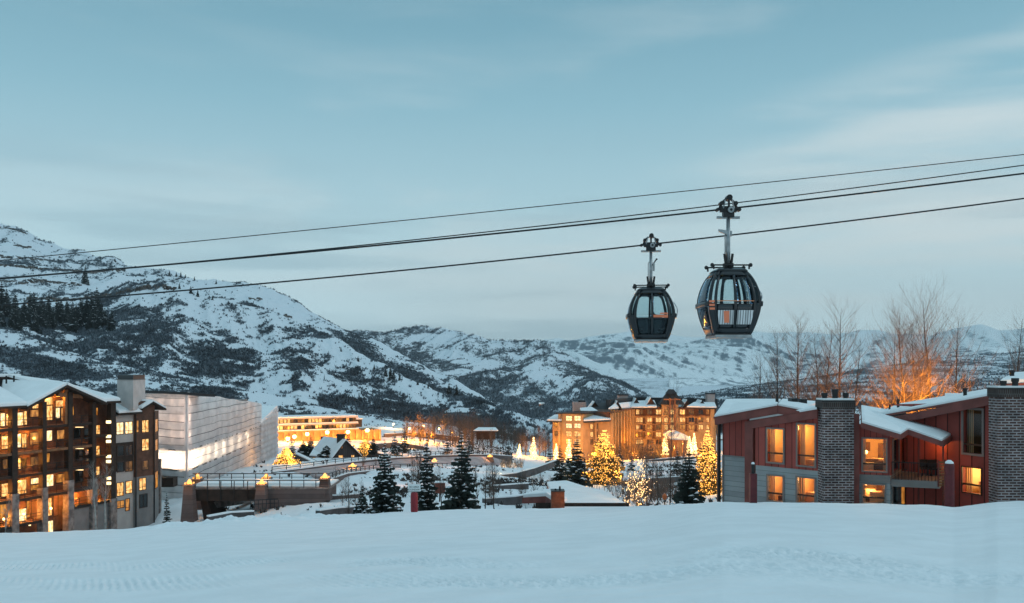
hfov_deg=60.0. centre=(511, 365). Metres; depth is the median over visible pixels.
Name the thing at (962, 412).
window
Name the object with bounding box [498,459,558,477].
retaining wall
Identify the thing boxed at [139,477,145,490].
window
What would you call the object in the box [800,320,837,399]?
bare tree
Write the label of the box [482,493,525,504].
retaining wall
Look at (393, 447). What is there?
spruce tree
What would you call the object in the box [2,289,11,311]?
spruce tree
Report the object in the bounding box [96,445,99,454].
window
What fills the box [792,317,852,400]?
bare tree
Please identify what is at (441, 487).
bare tree
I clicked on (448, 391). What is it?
spruce tree
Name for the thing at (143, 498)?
window
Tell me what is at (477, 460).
road
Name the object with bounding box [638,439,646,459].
spruce tree
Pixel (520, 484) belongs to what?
bare tree
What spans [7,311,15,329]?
spruce tree
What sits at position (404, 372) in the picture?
scrub
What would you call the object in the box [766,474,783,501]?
window
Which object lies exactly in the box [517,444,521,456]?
lit cone tree
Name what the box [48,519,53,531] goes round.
window
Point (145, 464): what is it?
window
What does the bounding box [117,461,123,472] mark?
window
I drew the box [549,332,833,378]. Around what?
snowy range
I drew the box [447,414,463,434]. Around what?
bare tree
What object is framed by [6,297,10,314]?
spruce tree
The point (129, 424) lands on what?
window
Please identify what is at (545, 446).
bare tree
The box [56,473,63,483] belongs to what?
window
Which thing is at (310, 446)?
spruce tree
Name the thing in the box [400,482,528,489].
retaining wall
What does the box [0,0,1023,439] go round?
sky
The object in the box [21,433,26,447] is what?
window
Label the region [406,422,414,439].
bare tree
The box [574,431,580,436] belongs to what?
window
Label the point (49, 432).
window
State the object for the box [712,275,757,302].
window
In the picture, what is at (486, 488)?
bare tree
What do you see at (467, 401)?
scrub
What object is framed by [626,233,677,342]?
gondola
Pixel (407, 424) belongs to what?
bare tree
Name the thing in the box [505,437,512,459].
spruce tree
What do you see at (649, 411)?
window
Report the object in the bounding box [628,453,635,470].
spruce tree
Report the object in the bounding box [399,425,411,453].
spruce tree
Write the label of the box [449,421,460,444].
bare tree
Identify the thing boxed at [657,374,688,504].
bare tree
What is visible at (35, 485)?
window
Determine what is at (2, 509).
window
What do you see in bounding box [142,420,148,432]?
window
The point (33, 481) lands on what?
window
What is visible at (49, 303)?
spruce tree
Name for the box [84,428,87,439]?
window
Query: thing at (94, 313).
spruce tree
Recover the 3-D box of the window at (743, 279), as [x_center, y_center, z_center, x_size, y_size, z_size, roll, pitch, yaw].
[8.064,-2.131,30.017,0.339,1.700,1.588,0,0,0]
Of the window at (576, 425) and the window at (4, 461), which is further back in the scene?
the window at (576, 425)
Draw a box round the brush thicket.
[864,379,998,413]
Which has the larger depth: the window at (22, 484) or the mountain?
the mountain
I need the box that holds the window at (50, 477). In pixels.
[47,474,53,486]
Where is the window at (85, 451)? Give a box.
[84,449,87,461]
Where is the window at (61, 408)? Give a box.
[60,407,62,420]
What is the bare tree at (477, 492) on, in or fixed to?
on the village ground
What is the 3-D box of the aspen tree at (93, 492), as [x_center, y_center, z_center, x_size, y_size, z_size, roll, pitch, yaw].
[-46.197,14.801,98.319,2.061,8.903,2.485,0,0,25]
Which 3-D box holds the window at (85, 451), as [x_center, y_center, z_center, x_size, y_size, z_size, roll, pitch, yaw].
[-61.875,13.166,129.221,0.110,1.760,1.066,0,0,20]
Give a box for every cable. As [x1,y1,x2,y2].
[0,154,1023,260]
[0,165,1023,279]
[0,173,1023,278]
[0,198,1023,305]
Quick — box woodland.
[347,324,650,419]
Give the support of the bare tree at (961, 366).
on the village ground
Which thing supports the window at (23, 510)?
in the apartment building at (56, 437)
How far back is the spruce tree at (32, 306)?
865.80 m
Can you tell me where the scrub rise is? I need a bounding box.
[684,351,1023,410]
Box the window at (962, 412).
[961,408,983,456]
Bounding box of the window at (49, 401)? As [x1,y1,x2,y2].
[44,396,52,404]
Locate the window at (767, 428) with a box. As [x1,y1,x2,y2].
[766,427,784,464]
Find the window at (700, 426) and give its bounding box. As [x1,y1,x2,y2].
[698,424,702,429]
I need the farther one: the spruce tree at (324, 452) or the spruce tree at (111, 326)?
the spruce tree at (111, 326)
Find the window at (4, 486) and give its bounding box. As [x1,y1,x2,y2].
[1,483,7,497]
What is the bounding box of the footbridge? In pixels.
[180,473,339,521]
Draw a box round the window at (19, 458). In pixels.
[18,457,20,469]
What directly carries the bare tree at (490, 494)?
on the village ground
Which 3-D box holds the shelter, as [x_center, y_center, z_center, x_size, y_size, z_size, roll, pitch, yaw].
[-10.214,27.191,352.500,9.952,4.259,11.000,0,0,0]
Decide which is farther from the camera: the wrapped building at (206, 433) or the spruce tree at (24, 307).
the spruce tree at (24, 307)
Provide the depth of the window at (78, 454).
127.69 m
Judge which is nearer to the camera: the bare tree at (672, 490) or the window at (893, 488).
the window at (893, 488)
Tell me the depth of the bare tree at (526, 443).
344.72 m
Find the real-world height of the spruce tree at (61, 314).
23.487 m
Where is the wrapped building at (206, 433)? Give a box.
[145,390,278,499]
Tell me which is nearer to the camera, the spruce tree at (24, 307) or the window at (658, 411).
the window at (658, 411)
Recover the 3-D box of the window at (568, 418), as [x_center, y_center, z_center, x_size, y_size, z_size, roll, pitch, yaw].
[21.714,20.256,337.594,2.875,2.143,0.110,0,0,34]
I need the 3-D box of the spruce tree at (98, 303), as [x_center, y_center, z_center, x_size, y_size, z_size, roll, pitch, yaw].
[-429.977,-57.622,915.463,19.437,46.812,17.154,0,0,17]
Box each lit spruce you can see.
[273,447,300,464]
[357,440,371,456]
[582,430,629,485]
[694,431,721,495]
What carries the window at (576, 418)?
in the hotel
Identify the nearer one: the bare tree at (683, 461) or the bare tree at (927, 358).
the bare tree at (683, 461)
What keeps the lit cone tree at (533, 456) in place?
on the village ground
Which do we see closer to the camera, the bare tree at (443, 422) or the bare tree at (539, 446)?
the bare tree at (539, 446)
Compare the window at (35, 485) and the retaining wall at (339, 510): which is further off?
the window at (35, 485)
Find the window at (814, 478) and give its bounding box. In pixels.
[795,476,815,502]
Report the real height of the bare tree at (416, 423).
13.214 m
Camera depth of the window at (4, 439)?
116.26 m
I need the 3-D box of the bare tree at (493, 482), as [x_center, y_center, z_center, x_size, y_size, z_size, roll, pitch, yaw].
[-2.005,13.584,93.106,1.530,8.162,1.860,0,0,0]
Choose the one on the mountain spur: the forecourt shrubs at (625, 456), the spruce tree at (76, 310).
the spruce tree at (76, 310)
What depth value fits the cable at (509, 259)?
38.47 m
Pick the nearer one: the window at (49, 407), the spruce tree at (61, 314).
the window at (49, 407)
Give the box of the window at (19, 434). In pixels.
[18,433,21,447]
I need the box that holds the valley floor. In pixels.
[527,378,860,446]
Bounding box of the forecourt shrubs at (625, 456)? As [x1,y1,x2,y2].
[606,443,660,459]
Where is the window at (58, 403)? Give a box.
[55,400,62,407]
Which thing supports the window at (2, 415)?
in the apartment building at (56, 437)
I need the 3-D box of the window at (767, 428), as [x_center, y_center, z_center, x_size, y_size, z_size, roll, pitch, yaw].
[16.420,5.021,55.206,0.190,2.242,1.298,0,0,-42]
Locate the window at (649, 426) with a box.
[647,424,651,429]
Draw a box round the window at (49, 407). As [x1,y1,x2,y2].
[47,405,52,420]
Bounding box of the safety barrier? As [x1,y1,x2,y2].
[250,499,278,508]
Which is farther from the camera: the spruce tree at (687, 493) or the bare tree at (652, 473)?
the bare tree at (652, 473)
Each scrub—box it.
[0,225,500,407]
[0,277,551,442]
[0,327,508,442]
[662,350,1023,411]
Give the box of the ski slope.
[0,501,1023,602]
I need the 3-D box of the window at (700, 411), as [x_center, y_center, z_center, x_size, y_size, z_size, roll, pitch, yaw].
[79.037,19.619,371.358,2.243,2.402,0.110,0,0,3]
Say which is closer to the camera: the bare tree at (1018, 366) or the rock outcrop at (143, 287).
the bare tree at (1018, 366)
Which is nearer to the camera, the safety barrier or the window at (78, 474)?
the safety barrier
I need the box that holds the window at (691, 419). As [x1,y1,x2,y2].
[688,417,693,422]
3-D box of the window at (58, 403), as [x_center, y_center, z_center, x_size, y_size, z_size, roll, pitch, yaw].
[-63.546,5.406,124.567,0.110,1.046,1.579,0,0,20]
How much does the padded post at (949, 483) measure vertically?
2.557 m
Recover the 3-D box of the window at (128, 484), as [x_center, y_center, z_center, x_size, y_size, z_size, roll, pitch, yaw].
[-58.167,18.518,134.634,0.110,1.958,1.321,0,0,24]
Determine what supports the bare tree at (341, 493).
on the village ground
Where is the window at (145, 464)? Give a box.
[142,460,148,470]
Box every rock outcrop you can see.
[0,254,55,260]
[0,264,125,273]
[0,279,81,285]
[13,244,31,247]
[26,293,110,300]
[116,284,176,294]
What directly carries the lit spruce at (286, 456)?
on the village ground
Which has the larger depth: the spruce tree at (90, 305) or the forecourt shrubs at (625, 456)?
the spruce tree at (90, 305)
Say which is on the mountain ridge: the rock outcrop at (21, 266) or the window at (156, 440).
the rock outcrop at (21, 266)
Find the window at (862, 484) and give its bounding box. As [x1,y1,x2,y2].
[861,483,885,502]
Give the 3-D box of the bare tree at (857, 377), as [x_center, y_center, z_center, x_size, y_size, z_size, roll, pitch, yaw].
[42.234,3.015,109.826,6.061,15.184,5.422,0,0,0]
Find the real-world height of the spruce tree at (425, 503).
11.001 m
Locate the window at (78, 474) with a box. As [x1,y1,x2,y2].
[74,470,83,483]
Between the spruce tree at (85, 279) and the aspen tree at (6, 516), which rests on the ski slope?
the aspen tree at (6, 516)
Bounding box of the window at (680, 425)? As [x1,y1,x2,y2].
[679,424,684,429]
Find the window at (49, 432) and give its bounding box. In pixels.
[47,430,52,440]
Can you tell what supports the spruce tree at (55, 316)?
on the mountain spur
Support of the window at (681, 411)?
in the hotel
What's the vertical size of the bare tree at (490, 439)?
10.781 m
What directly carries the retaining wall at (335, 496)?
on the village ground
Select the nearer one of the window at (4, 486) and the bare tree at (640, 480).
the window at (4, 486)
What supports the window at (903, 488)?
in the ski lodge at (824, 449)
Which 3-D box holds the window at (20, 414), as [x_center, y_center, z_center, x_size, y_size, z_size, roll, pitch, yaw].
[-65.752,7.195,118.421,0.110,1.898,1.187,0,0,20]
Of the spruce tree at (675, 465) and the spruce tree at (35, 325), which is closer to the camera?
the spruce tree at (675, 465)
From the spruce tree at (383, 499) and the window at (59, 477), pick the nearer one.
the spruce tree at (383, 499)
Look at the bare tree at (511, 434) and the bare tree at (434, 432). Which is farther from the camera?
the bare tree at (511, 434)
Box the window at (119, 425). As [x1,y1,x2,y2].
[116,422,123,434]
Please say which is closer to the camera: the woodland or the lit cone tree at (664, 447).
the lit cone tree at (664, 447)
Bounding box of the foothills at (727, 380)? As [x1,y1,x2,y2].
[669,345,1023,386]
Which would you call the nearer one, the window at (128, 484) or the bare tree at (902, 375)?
the bare tree at (902, 375)
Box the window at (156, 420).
[155,418,157,431]
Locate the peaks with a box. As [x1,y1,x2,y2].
[541,324,1023,356]
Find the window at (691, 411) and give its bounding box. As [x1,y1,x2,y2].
[688,409,693,414]
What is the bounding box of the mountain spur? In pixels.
[3,278,551,441]
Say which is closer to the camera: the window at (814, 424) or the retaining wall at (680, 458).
the window at (814, 424)
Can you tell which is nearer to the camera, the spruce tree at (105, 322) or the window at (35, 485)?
the window at (35, 485)
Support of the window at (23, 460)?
in the apartment building at (56, 437)
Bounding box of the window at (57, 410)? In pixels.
[55,407,59,418]
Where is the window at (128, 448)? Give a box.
[125,444,132,455]
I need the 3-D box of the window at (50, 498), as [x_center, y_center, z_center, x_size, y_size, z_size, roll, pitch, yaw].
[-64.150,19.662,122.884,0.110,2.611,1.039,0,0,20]
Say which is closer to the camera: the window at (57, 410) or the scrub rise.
the window at (57, 410)
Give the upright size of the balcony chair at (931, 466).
0.947 m
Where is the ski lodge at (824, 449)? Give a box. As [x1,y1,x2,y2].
[713,378,1023,506]
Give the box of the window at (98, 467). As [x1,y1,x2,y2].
[96,466,99,475]
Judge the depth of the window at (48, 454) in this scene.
122.79 m
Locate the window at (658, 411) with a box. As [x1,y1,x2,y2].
[656,409,660,414]
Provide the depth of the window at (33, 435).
120.48 m
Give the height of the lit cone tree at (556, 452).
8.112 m
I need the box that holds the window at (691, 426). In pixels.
[688,424,693,429]
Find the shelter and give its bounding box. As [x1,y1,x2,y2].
[473,427,498,438]
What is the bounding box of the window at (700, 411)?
[698,409,702,414]
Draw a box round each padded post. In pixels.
[749,462,756,502]
[944,460,954,506]
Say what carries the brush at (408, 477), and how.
on the village ground
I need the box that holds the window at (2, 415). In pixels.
[0,412,5,426]
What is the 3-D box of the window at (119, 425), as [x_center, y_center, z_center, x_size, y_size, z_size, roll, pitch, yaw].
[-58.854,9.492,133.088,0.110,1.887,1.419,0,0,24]
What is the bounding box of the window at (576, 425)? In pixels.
[574,423,580,428]
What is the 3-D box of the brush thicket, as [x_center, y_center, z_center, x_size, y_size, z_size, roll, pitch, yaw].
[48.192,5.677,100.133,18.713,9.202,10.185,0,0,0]
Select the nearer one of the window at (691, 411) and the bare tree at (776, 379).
the bare tree at (776, 379)
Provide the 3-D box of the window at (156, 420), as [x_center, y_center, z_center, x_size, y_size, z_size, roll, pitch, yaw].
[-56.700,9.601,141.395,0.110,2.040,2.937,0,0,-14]
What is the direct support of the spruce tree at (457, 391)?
on the mountain spur
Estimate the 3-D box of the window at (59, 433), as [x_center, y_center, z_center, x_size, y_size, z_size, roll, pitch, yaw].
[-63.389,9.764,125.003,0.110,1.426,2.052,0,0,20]
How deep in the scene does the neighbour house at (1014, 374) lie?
77.69 m
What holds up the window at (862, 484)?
in the ski lodge at (824, 449)
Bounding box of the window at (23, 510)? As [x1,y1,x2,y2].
[19,508,26,520]
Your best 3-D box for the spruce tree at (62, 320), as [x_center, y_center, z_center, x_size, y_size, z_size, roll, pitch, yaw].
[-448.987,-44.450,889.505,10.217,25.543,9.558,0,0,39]
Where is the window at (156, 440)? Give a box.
[155,438,157,450]
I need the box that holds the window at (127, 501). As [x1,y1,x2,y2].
[125,498,129,510]
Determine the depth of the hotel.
368.62 m
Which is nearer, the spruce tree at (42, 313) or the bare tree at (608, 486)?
the bare tree at (608, 486)
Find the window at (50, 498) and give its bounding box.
[48,497,51,516]
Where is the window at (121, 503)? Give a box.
[117,500,124,508]
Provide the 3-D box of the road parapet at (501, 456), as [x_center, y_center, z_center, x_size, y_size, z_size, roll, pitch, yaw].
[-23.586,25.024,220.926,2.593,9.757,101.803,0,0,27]
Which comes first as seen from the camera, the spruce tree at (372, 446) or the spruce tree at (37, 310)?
the spruce tree at (372, 446)
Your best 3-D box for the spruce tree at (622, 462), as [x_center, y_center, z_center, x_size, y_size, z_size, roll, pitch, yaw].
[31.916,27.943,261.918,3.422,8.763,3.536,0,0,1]
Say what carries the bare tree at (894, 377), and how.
on the village ground
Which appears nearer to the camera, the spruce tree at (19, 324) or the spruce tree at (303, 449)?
the spruce tree at (303, 449)
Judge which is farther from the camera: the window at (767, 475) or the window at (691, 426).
the window at (691, 426)
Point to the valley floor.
(656, 387)
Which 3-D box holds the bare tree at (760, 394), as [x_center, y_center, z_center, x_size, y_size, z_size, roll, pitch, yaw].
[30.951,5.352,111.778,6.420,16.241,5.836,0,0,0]
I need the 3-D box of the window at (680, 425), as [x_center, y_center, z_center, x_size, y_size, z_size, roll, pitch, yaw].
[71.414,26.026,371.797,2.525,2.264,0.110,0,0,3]
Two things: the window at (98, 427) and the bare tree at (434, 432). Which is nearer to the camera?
the window at (98, 427)
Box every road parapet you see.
[271,451,511,472]
[328,463,460,480]
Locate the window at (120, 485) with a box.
[116,482,123,496]
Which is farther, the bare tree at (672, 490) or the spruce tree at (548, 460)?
the spruce tree at (548, 460)
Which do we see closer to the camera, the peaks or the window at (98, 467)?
the window at (98, 467)
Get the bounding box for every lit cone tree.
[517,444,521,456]
[530,437,537,458]
[553,443,558,459]
[565,439,571,459]
[661,433,668,456]
[685,436,692,454]
[691,433,697,453]
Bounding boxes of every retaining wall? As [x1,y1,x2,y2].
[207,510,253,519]
[316,505,401,514]
[331,492,361,499]
[376,442,428,449]
[384,432,460,440]
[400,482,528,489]
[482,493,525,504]
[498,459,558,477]
[628,456,700,461]
[640,476,688,482]
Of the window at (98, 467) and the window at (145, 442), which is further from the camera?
the window at (145, 442)
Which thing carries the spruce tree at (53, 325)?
on the mountain spur
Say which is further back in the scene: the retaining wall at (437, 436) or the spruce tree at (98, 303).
the spruce tree at (98, 303)
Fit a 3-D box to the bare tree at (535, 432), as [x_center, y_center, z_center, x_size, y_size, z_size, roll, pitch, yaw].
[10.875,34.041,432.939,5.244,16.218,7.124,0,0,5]
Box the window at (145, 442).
[142,438,148,450]
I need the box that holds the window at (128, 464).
[125,460,132,471]
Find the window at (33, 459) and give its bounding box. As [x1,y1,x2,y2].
[30,456,37,465]
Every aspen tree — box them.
[1,498,11,532]
[81,463,103,529]
[96,458,112,528]
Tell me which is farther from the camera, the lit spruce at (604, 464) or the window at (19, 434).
the lit spruce at (604, 464)
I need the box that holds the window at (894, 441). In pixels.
[892,438,899,473]
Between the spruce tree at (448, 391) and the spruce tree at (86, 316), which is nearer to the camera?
the spruce tree at (448, 391)
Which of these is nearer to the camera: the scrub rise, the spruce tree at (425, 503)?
the spruce tree at (425, 503)
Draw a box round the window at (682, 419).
[679,417,684,422]
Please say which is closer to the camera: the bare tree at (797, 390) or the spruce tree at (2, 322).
the bare tree at (797, 390)
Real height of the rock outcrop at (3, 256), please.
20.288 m
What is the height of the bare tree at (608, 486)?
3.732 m
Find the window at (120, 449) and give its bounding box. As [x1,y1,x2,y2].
[117,445,123,455]
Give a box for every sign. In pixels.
[408,484,420,511]
[434,481,445,501]
[662,493,666,504]
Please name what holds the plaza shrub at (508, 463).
on the village ground
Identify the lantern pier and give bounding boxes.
[486,454,493,462]
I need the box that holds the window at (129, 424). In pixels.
[125,421,132,433]
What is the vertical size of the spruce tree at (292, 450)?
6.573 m
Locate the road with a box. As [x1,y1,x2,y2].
[294,456,500,478]
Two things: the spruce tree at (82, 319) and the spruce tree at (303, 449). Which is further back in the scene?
the spruce tree at (82, 319)
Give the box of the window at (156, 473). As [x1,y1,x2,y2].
[155,470,157,488]
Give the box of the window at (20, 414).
[18,412,23,425]
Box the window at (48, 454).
[47,452,49,462]
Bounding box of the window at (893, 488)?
[892,487,899,503]
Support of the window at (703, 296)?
in the gondola at (737, 319)
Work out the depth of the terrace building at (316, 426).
324.35 m
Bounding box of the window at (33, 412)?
[30,409,37,417]
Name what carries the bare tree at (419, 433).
on the village ground
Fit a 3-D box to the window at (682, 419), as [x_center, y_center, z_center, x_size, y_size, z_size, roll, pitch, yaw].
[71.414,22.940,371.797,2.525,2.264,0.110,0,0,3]
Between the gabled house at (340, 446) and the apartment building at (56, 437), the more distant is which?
the gabled house at (340, 446)
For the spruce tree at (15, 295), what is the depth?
941.18 m
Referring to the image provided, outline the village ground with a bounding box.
[148,411,860,525]
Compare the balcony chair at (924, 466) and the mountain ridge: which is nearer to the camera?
the balcony chair at (924, 466)
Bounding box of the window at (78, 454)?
[74,449,83,461]
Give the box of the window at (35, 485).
[30,484,37,490]
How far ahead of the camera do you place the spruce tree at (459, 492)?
87.57 m
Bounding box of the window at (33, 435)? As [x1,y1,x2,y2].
[30,432,37,444]
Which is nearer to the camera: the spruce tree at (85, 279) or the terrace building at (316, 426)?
the terrace building at (316, 426)
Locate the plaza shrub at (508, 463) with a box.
[500,457,524,467]
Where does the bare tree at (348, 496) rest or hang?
on the village ground
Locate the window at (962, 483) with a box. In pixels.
[961,466,981,495]
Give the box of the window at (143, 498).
[139,493,147,507]
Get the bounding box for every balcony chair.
[920,459,930,475]
[927,460,940,475]
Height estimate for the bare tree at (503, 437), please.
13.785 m
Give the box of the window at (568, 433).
[566,431,571,436]
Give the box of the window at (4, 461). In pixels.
[2,458,7,469]
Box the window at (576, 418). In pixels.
[574,415,580,420]
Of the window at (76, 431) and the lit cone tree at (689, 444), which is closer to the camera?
the window at (76, 431)
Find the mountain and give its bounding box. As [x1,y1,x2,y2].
[351,326,645,418]
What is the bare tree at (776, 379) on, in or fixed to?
on the village ground
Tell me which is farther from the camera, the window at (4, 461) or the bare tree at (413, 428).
the bare tree at (413, 428)
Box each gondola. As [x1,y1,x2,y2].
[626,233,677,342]
[695,194,762,338]
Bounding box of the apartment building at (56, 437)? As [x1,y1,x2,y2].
[0,374,166,532]
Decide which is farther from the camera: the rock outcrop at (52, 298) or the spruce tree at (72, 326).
the rock outcrop at (52, 298)
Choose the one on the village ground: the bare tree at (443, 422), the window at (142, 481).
the bare tree at (443, 422)
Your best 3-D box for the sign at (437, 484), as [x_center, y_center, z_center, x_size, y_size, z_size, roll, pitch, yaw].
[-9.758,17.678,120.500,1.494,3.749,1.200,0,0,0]
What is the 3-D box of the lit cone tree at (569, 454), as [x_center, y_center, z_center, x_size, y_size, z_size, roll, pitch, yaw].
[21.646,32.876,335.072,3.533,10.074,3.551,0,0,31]
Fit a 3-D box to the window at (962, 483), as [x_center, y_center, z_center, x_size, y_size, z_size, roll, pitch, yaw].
[26.876,6.729,51.774,0.190,1.585,1.414,0,0,-21]
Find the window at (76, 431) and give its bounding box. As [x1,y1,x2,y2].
[73,428,80,439]
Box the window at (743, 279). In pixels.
[741,277,757,303]
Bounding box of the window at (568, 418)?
[566,415,571,420]
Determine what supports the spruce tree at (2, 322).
on the mountain spur
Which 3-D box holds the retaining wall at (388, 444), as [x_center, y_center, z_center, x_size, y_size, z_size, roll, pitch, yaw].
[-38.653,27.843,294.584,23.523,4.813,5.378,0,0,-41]
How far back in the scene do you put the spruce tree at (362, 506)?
85.82 m
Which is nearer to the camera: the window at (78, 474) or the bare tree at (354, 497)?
the bare tree at (354, 497)
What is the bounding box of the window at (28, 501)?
[26,500,31,517]
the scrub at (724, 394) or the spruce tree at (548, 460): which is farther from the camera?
the scrub at (724, 394)
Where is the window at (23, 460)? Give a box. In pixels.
[21,458,26,468]
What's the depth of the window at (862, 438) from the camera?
52.45 m
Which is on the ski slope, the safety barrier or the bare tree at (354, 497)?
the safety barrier
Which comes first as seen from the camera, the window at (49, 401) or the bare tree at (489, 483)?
the window at (49, 401)
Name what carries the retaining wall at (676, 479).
on the village ground
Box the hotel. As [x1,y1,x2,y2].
[547,389,716,460]
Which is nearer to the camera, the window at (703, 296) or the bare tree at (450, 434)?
the window at (703, 296)
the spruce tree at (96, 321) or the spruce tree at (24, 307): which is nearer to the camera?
the spruce tree at (24, 307)
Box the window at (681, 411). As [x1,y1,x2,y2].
[679,409,684,414]
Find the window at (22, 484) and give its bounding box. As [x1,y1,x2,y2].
[18,479,26,494]
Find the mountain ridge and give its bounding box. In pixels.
[0,224,496,405]
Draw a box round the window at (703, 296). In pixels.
[698,276,713,326]
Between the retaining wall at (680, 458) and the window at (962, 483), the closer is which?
the window at (962, 483)
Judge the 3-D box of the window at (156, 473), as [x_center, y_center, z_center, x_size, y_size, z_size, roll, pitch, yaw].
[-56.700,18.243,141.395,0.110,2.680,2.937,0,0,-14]
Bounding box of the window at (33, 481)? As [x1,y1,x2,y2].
[30,477,37,484]
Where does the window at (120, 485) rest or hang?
in the apartment building at (56, 437)
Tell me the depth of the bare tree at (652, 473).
128.90 m
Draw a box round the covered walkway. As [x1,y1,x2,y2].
[293,452,315,460]
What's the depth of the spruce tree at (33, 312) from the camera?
849.57 m
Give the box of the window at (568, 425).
[566,423,571,428]
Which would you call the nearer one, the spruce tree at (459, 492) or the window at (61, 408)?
the spruce tree at (459, 492)
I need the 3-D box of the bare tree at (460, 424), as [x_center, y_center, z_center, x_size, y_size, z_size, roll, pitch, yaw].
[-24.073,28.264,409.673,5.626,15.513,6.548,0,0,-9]
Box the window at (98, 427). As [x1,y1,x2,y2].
[96,424,100,434]
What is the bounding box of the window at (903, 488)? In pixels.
[902,487,905,504]
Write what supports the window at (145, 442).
in the apartment building at (56, 437)
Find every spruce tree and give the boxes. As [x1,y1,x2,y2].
[0,282,9,317]
[0,312,6,326]
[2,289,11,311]
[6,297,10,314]
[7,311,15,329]
[9,296,17,315]
[12,293,20,314]
[12,309,17,326]
[15,313,22,330]
[19,305,26,325]
[20,298,26,315]
[25,304,33,327]
[29,294,37,315]
[31,303,35,318]
[31,312,41,333]
[32,301,41,321]
[38,304,50,327]
[45,296,51,310]
[50,311,56,328]
[52,305,56,322]
[56,299,61,320]
[59,305,63,323]
[61,310,67,327]
[66,308,78,332]
[74,305,78,316]
[75,307,84,326]
[81,265,89,284]
[81,312,84,326]
[83,296,88,322]
[83,296,90,322]
[84,293,95,322]
[85,287,103,326]
[85,310,94,329]
[93,307,99,325]
[93,312,99,328]
[101,308,108,326]
[105,311,115,331]
[163,493,171,522]
[288,438,295,452]
[297,441,309,456]
[307,434,313,454]
[317,445,330,457]
[352,485,370,513]
[366,436,380,456]
[369,443,404,513]
[387,367,391,378]
[389,432,401,455]
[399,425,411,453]
[416,433,439,510]
[439,432,480,509]
[442,434,451,454]
[445,384,451,394]
[454,385,459,395]
[464,431,473,453]
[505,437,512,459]
[545,442,555,470]
[552,445,565,480]
[562,436,592,486]
[617,446,624,470]
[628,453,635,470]
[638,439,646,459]
[670,447,705,503]
[671,445,681,473]
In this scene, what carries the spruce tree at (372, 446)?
on the village ground
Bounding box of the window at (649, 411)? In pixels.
[647,409,651,414]
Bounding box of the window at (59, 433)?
[56,429,63,439]
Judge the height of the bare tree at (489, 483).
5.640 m
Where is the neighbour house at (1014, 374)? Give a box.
[1001,370,1023,385]
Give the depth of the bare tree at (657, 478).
79.93 m
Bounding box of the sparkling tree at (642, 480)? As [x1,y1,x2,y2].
[620,455,656,505]
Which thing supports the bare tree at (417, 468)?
on the village ground
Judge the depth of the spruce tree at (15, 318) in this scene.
790.12 m
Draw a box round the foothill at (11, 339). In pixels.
[0,329,507,443]
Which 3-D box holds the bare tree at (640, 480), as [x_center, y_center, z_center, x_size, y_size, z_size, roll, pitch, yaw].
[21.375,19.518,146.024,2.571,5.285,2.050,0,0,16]
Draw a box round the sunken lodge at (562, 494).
[522,480,631,508]
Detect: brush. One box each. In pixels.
[225,436,721,514]
[589,469,699,503]
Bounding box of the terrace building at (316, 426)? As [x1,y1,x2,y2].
[265,414,380,440]
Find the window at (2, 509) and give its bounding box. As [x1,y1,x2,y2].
[0,504,5,520]
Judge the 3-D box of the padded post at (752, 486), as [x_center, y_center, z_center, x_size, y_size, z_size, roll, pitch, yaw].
[12.335,6.166,45.400,0.340,2.402,0.340,0,0,0]
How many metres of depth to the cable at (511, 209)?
41.98 m
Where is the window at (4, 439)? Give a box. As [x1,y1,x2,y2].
[1,435,7,449]
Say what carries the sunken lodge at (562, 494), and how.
on the village ground
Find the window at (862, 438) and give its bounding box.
[861,437,886,472]
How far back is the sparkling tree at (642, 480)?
96.02 m
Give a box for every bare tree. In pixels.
[337,484,346,501]
[342,476,350,500]
[344,473,353,510]
[350,486,360,504]
[359,451,367,465]
[402,414,410,438]
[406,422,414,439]
[408,430,423,491]
[410,418,416,439]
[410,443,422,495]
[413,411,421,438]
[414,414,425,440]
[417,419,426,435]
[423,419,432,440]
[429,419,438,443]
[435,420,446,441]
[436,466,446,505]
[439,410,448,432]
[443,420,453,446]
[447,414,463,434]
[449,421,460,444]
[455,412,462,432]
[463,419,473,443]
[464,412,478,437]
[472,465,481,498]
[480,459,490,508]
[482,432,498,452]
[484,471,495,496]
[487,480,498,500]
[488,459,499,508]
[497,421,509,448]
[507,423,514,446]
[512,432,522,449]
[515,473,524,493]
[521,430,530,455]
[529,423,537,440]
[534,425,552,455]
[541,427,550,456]
[607,475,613,489]
[636,471,643,491]
[642,441,651,498]
[647,443,656,498]
[651,452,665,504]
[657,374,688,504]
[667,476,678,500]
[669,433,690,482]
[746,348,778,398]
[750,321,805,399]
[766,306,827,400]
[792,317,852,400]
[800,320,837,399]
[803,286,882,410]
[836,335,878,420]
[844,296,968,413]
[853,309,934,412]
[863,306,961,411]
[871,272,982,409]
[923,301,998,397]
[982,306,1023,385]
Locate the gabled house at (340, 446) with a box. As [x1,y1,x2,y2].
[309,434,361,458]
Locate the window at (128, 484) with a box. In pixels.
[125,480,132,493]
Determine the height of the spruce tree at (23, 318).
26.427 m
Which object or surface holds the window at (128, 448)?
in the apartment building at (56, 437)
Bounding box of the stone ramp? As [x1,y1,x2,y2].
[214,501,253,507]
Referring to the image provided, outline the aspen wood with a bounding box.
[0,282,551,437]
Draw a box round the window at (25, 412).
[23,410,27,424]
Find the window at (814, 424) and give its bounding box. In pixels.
[796,422,815,467]
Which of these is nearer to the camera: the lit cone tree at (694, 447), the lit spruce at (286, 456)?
the lit spruce at (286, 456)

